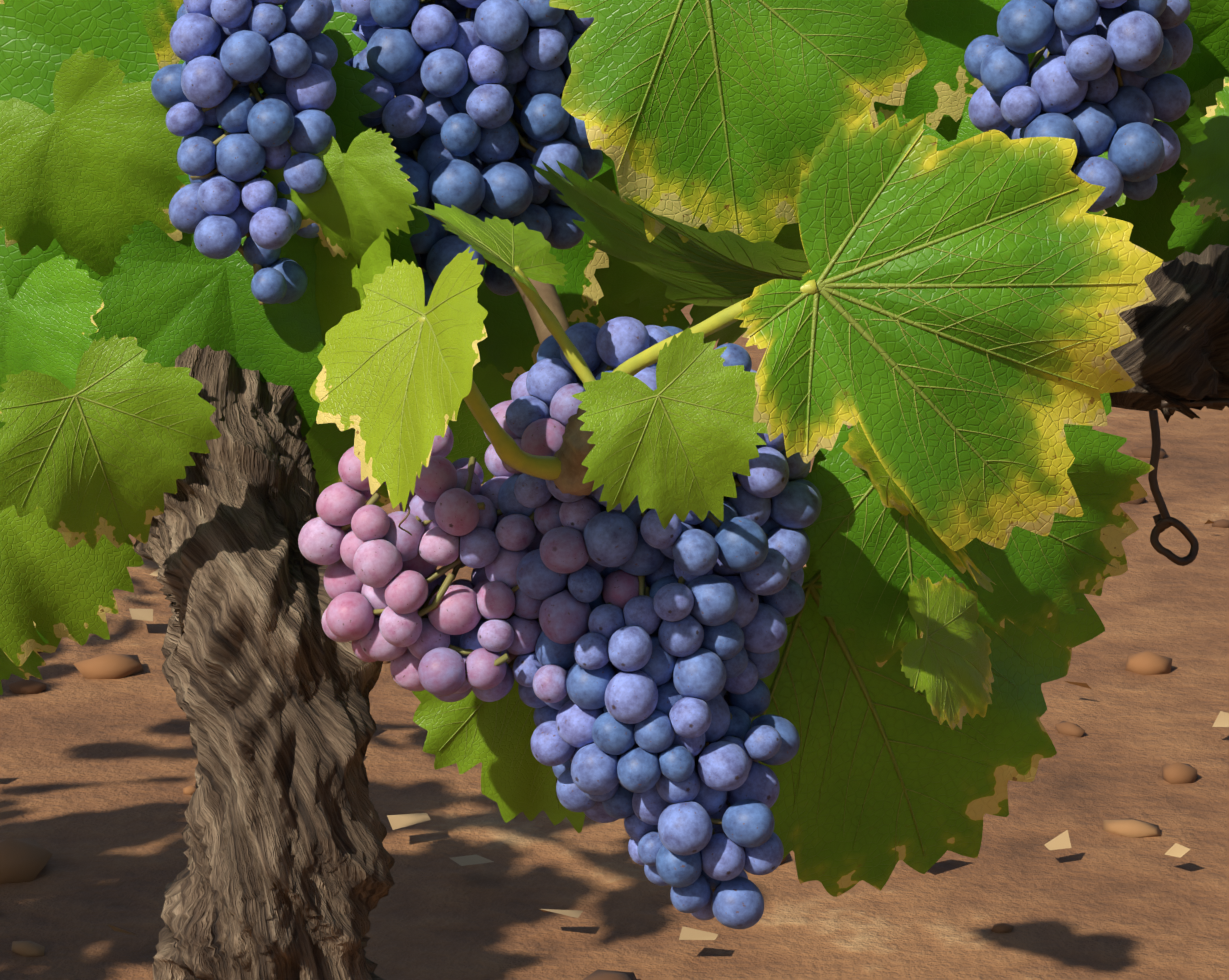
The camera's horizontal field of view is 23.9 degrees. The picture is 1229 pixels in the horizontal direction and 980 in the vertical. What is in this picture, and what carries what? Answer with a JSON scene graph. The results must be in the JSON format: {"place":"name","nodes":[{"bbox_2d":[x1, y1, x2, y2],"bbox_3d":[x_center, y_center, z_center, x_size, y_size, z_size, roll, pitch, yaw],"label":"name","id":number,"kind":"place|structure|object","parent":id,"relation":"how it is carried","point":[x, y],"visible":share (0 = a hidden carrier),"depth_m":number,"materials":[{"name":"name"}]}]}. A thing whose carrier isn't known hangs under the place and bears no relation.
{"place":"outdoors","nodes":[
{"label":"outdoors","id":0,"kind":"place"},
{"bbox_2d":[151,0,337,304],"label":"grape bunch","id":1,"kind":"object","parent":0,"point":[234,55],"visible":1,"depth_m":0.81,"materials":[{"name":"blue food"}]},
{"bbox_2d":[309,247,487,511],"bbox_3d":[-0.048,-0.027,0.700,0.014,0.064,0.072,22,-12,-36],"label":"grape leaf","id":2,"kind":"object","parent":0,"point":[392,384],"visible":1,"depth_m":0.70,"materials":[{"name":"green plant"}]},
{"bbox_2d":[305,364,512,516],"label":"leaf","id":3,"kind":"object","parent":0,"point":[330,444],"visible":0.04,"depth_m":1.21,"materials":[{"name":"green plant"}]},
{"bbox_2d":[412,662,584,832],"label":"vine leaf","id":4,"kind":"object","parent":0,"point":[469,731],"visible":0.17,"depth_m":0.83,"materials":[{"name":"green plant"}]},
{"bbox_2d":[298,317,821,928],"bbox_3d":[-0.012,0.035,0.767,0.134,0.162,0.085,-4,11,-20],"label":"grape bunch","id":5,"kind":"object","parent":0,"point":[632,645],"visible":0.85,"depth_m":0.75,"materials":[{"name":"blue food"}]},
{"bbox_2d":[0,304,1228,979],"bbox_3d":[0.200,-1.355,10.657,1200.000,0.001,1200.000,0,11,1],"label":"ground","id":6,"kind":"structure","parent":0,"point":[96,776],"depth_m":2.11,"materials":[{"name":"soil"}]},
{"bbox_2d":[134,344,394,979],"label":"vine trunk","id":7,"kind":"object","parent":6,"relation":"on","point":[285,874],"visible":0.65,"depth_m":0.83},
{"bbox_2d":[0,621,50,694],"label":"vine leaf","id":8,"kind":"object","parent":7,"relation":"attached to","point":[28,667],"visible":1,"depth_m":0.88,"materials":[{"name":"green plant"}]},
{"bbox_2d":[0,254,103,428],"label":"vine leaf","id":9,"kind":"object","parent":7,"relation":"attached to","point":[48,325],"visible":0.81,"depth_m":0.81,"materials":[{"name":"green plant"}]},
{"bbox_2d":[0,505,143,665],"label":"vine leaf","id":10,"kind":"object","parent":7,"relation":"attached to","point":[54,587],"visible":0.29,"depth_m":0.86,"materials":[{"name":"green plant"}]},
{"bbox_2d":[0,0,183,69],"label":"vine leaf","id":11,"kind":"object","parent":7,"relation":"attached to","point":[158,19],"visible":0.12,"depth_m":0.88,"materials":[{"name":"green plant"}]},
{"bbox_2d":[0,47,185,275],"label":"vine leaf","id":12,"kind":"object","parent":7,"relation":"attached to","point":[90,169],"visible":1,"depth_m":0.83,"materials":[{"name":"green plant"}]},
{"bbox_2d":[0,334,220,548],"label":"vine leaf","id":13,"kind":"object","parent":7,"relation":"attached to","point":[113,437],"visible":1,"depth_m":0.79,"materials":[{"name":"green plant"}]},
{"bbox_2d":[0,0,429,298],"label":"vine leaf","id":14,"kind":"object","parent":7,"relation":"attached to","point":[41,41],"visible":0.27,"depth_m":0.86,"materials":[{"name":"green plant"}]},
{"bbox_2d":[89,220,359,437],"bbox_3d":[-0.114,-0.043,0.857,0.092,0.082,0.020,-6,12,-7],"label":"vine leaf","id":15,"kind":"object","parent":7,"relation":"attached to","point":[167,299],"visible":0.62,"depth_m":0.85,"materials":[{"name":"green plant"}]},
{"bbox_2d":[262,128,417,265],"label":"vine leaf","id":16,"kind":"object","parent":7,"relation":"attached to","point":[355,205],"visible":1,"depth_m":0.81,"materials":[{"name":"green plant"}]},
{"bbox_2d":[314,232,391,345],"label":"vine leaf","id":17,"kind":"object","parent":7,"relation":"attached to","point":[339,289],"visible":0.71,"depth_m":0.84,"materials":[{"name":"green plant"}]},
{"bbox_2d":[398,502,411,535],"bbox_3d":[-0.052,0.003,0.712,0.005,0.017,0.004,0,11,1],"label":"vine tendril","id":18,"kind":"object","parent":7,"relation":"attached to","point":[405,518],"visible":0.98,"depth_m":0.71,"materials":[{"name":"plant"}]},
{"bbox_2d":[331,0,602,305],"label":"grape bunch","id":19,"kind":"object","parent":7,"relation":"attached to","point":[473,116],"visible":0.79,"depth_m":0.86,"materials":[{"name":"blue food"}]},
{"bbox_2d":[418,317,560,480],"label":"leaf stalk","id":20,"kind":"object","parent":7,"relation":"attached to","point":[509,451],"visible":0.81,"depth_m":0.72,"materials":[{"name":"green plant"}]},
{"bbox_2d":[553,408,595,495],"bbox_3d":[-0.006,-0.012,0.732,0.021,0.028,0.020,0,11,1],"label":"vine node stub","id":21,"kind":"object","parent":20,"relation":"attached to","point":[573,451],"visible":0.38,"depth_m":0.73,"materials":[{"name":"brown plant"}]},
{"bbox_2d":[508,274,569,344],"bbox_3d":[-0.029,-0.064,0.862,0.020,0.082,0.243,-3,11,-14],"label":"vine cane","id":22,"kind":"object","parent":7,"relation":"attached to","point":[548,294],"visible":0.08,"depth_m":0.84,"materials":[{"name":"brown plant"}]},
{"bbox_2d":[514,265,595,382],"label":"leaf stalk","id":23,"kind":"object","parent":7,"relation":"attached to","point":[575,359],"visible":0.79,"depth_m":0.73,"materials":[{"name":"green plant"}]},
{"bbox_2d":[406,203,567,292],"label":"vine leaf","id":24,"kind":"object","parent":23,"relation":"attached to","point":[506,245],"visible":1,"depth_m":0.73,"materials":[{"name":"green plant"}]},
{"bbox_2d":[604,223,803,312],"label":"leaf","id":25,"kind":"object","parent":7,"relation":"attached to","point":[629,282],"visible":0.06,"depth_m":0.97,"materials":[{"name":"green plant"}]},
{"bbox_2d":[613,279,817,375],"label":"leaf stalk","id":26,"kind":"object","parent":7,"relation":"attached to","point":[644,359],"visible":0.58,"depth_m":0.70,"materials":[{"name":"yellow plant"}]},
{"bbox_2d":[734,110,1162,550],"bbox_3d":[0.082,-0.038,0.697,0.102,0.113,0.037,-45,5,3],"label":"vine leaf","id":27,"kind":"object","parent":26,"relation":"attached to","point":[953,333],"visible":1,"depth_m":0.69,"materials":[{"name":"green plant"}]},
{"bbox_2d":[0,447,1228,979],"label":"stones","id":28,"kind":"object","parent":6,"relation":"on","point":[24,859],"depth_m":2.15,"materials":[{"name":"brown stone"}]},
{"bbox_2d":[572,328,767,528],"bbox_3d":[0.015,-0.012,0.690,0.051,0.046,0.014,-27,6,-7],"label":"vine leaf","id":29,"kind":"object","parent":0,"point":[682,440],"visible":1,"depth_m":0.69,"materials":[{"name":"green plant"}]},
{"bbox_2d":[530,160,810,306],"bbox_3d":[0.026,-0.074,0.811,0.104,0.034,0.110,3,-8,5],"label":"vine leaf","id":30,"kind":"object","parent":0,"point":[726,268],"visible":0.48,"depth_m":0.81,"materials":[{"name":"green plant"}]},
{"bbox_2d":[549,0,926,242],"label":"vine leaf","id":31,"kind":"object","parent":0,"point":[716,115],"visible":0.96,"depth_m":0.77,"materials":[{"name":"green plant"}]},
{"bbox_2d":[842,420,995,592],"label":"leaf","id":32,"kind":"object","parent":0,"point":[857,447],"visible":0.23,"depth_m":0.76,"materials":[{"name":"green plant"}]},
{"bbox_2d":[751,424,1104,896],"bbox_3d":[0.072,0.054,0.831,0.157,0.144,0.043,-32,12,-9],"label":"vine leaf","id":33,"kind":"object","parent":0,"point":[881,773],"visible":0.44,"depth_m":0.83,"materials":[{"name":"green plant"}]},
{"bbox_2d":[900,574,993,729],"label":"vine leaf","id":34,"kind":"object","parent":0,"point":[945,662],"visible":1,"depth_m":0.77,"materials":[{"name":"green plant"}]},
{"bbox_2d":[803,393,1153,666],"bbox_3d":[0.100,0.001,0.786,0.101,0.112,0.024,28,13,-9],"label":"vine leaf","id":35,"kind":"object","parent":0,"point":[875,557],"visible":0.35,"depth_m":0.79,"materials":[{"name":"green plant"}]},
{"bbox_2d":[1160,398,1228,407],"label":"trellis wire","id":36,"kind":"object","parent":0,"point":[1206,402],"visible":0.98,"depth_m":0.95,"materials":[{"name":"black metal"}]},
{"bbox_2d":[1109,244,1228,422],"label":"vine branch","id":37,"kind":"object","parent":36,"relation":"attached to","point":[1175,349],"visible":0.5,"depth_m":0.94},
{"bbox_2d":[881,109,1106,215],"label":"leaf","id":38,"kind":"object","parent":37,"relation":"attached to","point":[968,129],"visible":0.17,"depth_m":0.96,"materials":[{"name":"green plant"}]},
{"bbox_2d":[1103,160,1186,261],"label":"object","id":39,"kind":"object","parent":37,"relation":"attached to","point":[1153,228],"visible":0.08,"depth_m":1.05,"materials":[{"name":"green plant"}]},
{"bbox_2d":[1168,79,1228,254],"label":"leaf","id":40,"kind":"object","parent":37,"relation":"attached to","point":[1192,233],"visible":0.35,"depth_m":0.99,"materials":[{"name":"green plant"}]},
{"bbox_2d":[1148,410,1198,565],"bbox_3d":[0.180,-0.001,0.933,0.016,0.049,0.013,0,11,1],"label":"wire hook","id":41,"kind":"object","parent":36,"relation":"hanging from","point":[1164,522],"visible":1,"depth_m":0.93,"materials":[{"name":"black metal"}]},
{"bbox_2d":[1164,0,1228,145],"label":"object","id":42,"kind":"object","parent":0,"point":[1209,63],"visible":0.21,"depth_m":1.02,"materials":[{"name":"green plant"}]},
{"bbox_2d":[935,6,1200,206],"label":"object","id":43,"kind":"object","parent":42,"relation":"attached to","point":[947,128],"visible":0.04,"depth_m":1.03,"materials":[{"name":"green plant"}]},
{"bbox_2d":[1179,77,1228,223],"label":"vine leaf","id":44,"kind":"object","parent":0,"point":[1205,164],"visible":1,"depth_m":0.92,"materials":[{"name":"green plant"}]},
{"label":"vine leaf","id":45,"kind":"object","parent":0,"visible":0},
{"label":"vine leaf","id":46,"kind":"object","parent":45,"relation":"attached to","visible":0},
{"bbox_2d":[491,253,690,385],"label":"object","id":47,"kind":"object","parent":46,"relation":"attached to","point":[671,314],"visible":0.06,"depth_m":1.10,"materials":[{"name":"green plant"}]},
{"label":"vine cane","id":48,"kind":"object","parent":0,"visible":0},
{"bbox_2d":[424,163,611,381],"bbox_3d":[-0.050,-0.092,1.021,0.126,0.125,0.024,37,-28,-8],"label":"leaf","id":49,"kind":"object","parent":48,"relation":"attached to","point":[508,346],"visible":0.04,"depth_m":1.02,"materials":[{"name":"green plant"}]},
{"bbox_2d":[689,304,747,346],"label":"leaf","id":50,"kind":"object","parent":48,"relation":"attached to","point":[733,333],"depth_m":1.04,"materials":[{"name":"green plant"}]},
{"bbox_2d":[592,106,902,196],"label":"leaf","id":51,"kind":"object","parent":48,"relation":"attached to","point":[607,179],"depth_m":1.05,"materials":[{"name":"green plant"}]},
{"bbox_2d":[874,0,1010,129],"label":"vine leaf","id":52,"kind":"object","parent":48,"relation":"attached to","point":[944,80],"visible":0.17,"depth_m":0.98,"materials":[{"name":"green plant"}]},
{"bbox_2d":[964,0,1192,213],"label":"grape bunch","id":53,"kind":"object","parent":48,"relation":"hanging from","point":[1095,83],"visible":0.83,"depth_m":0.82,"materials":[{"name":"blue food"}]}
]}

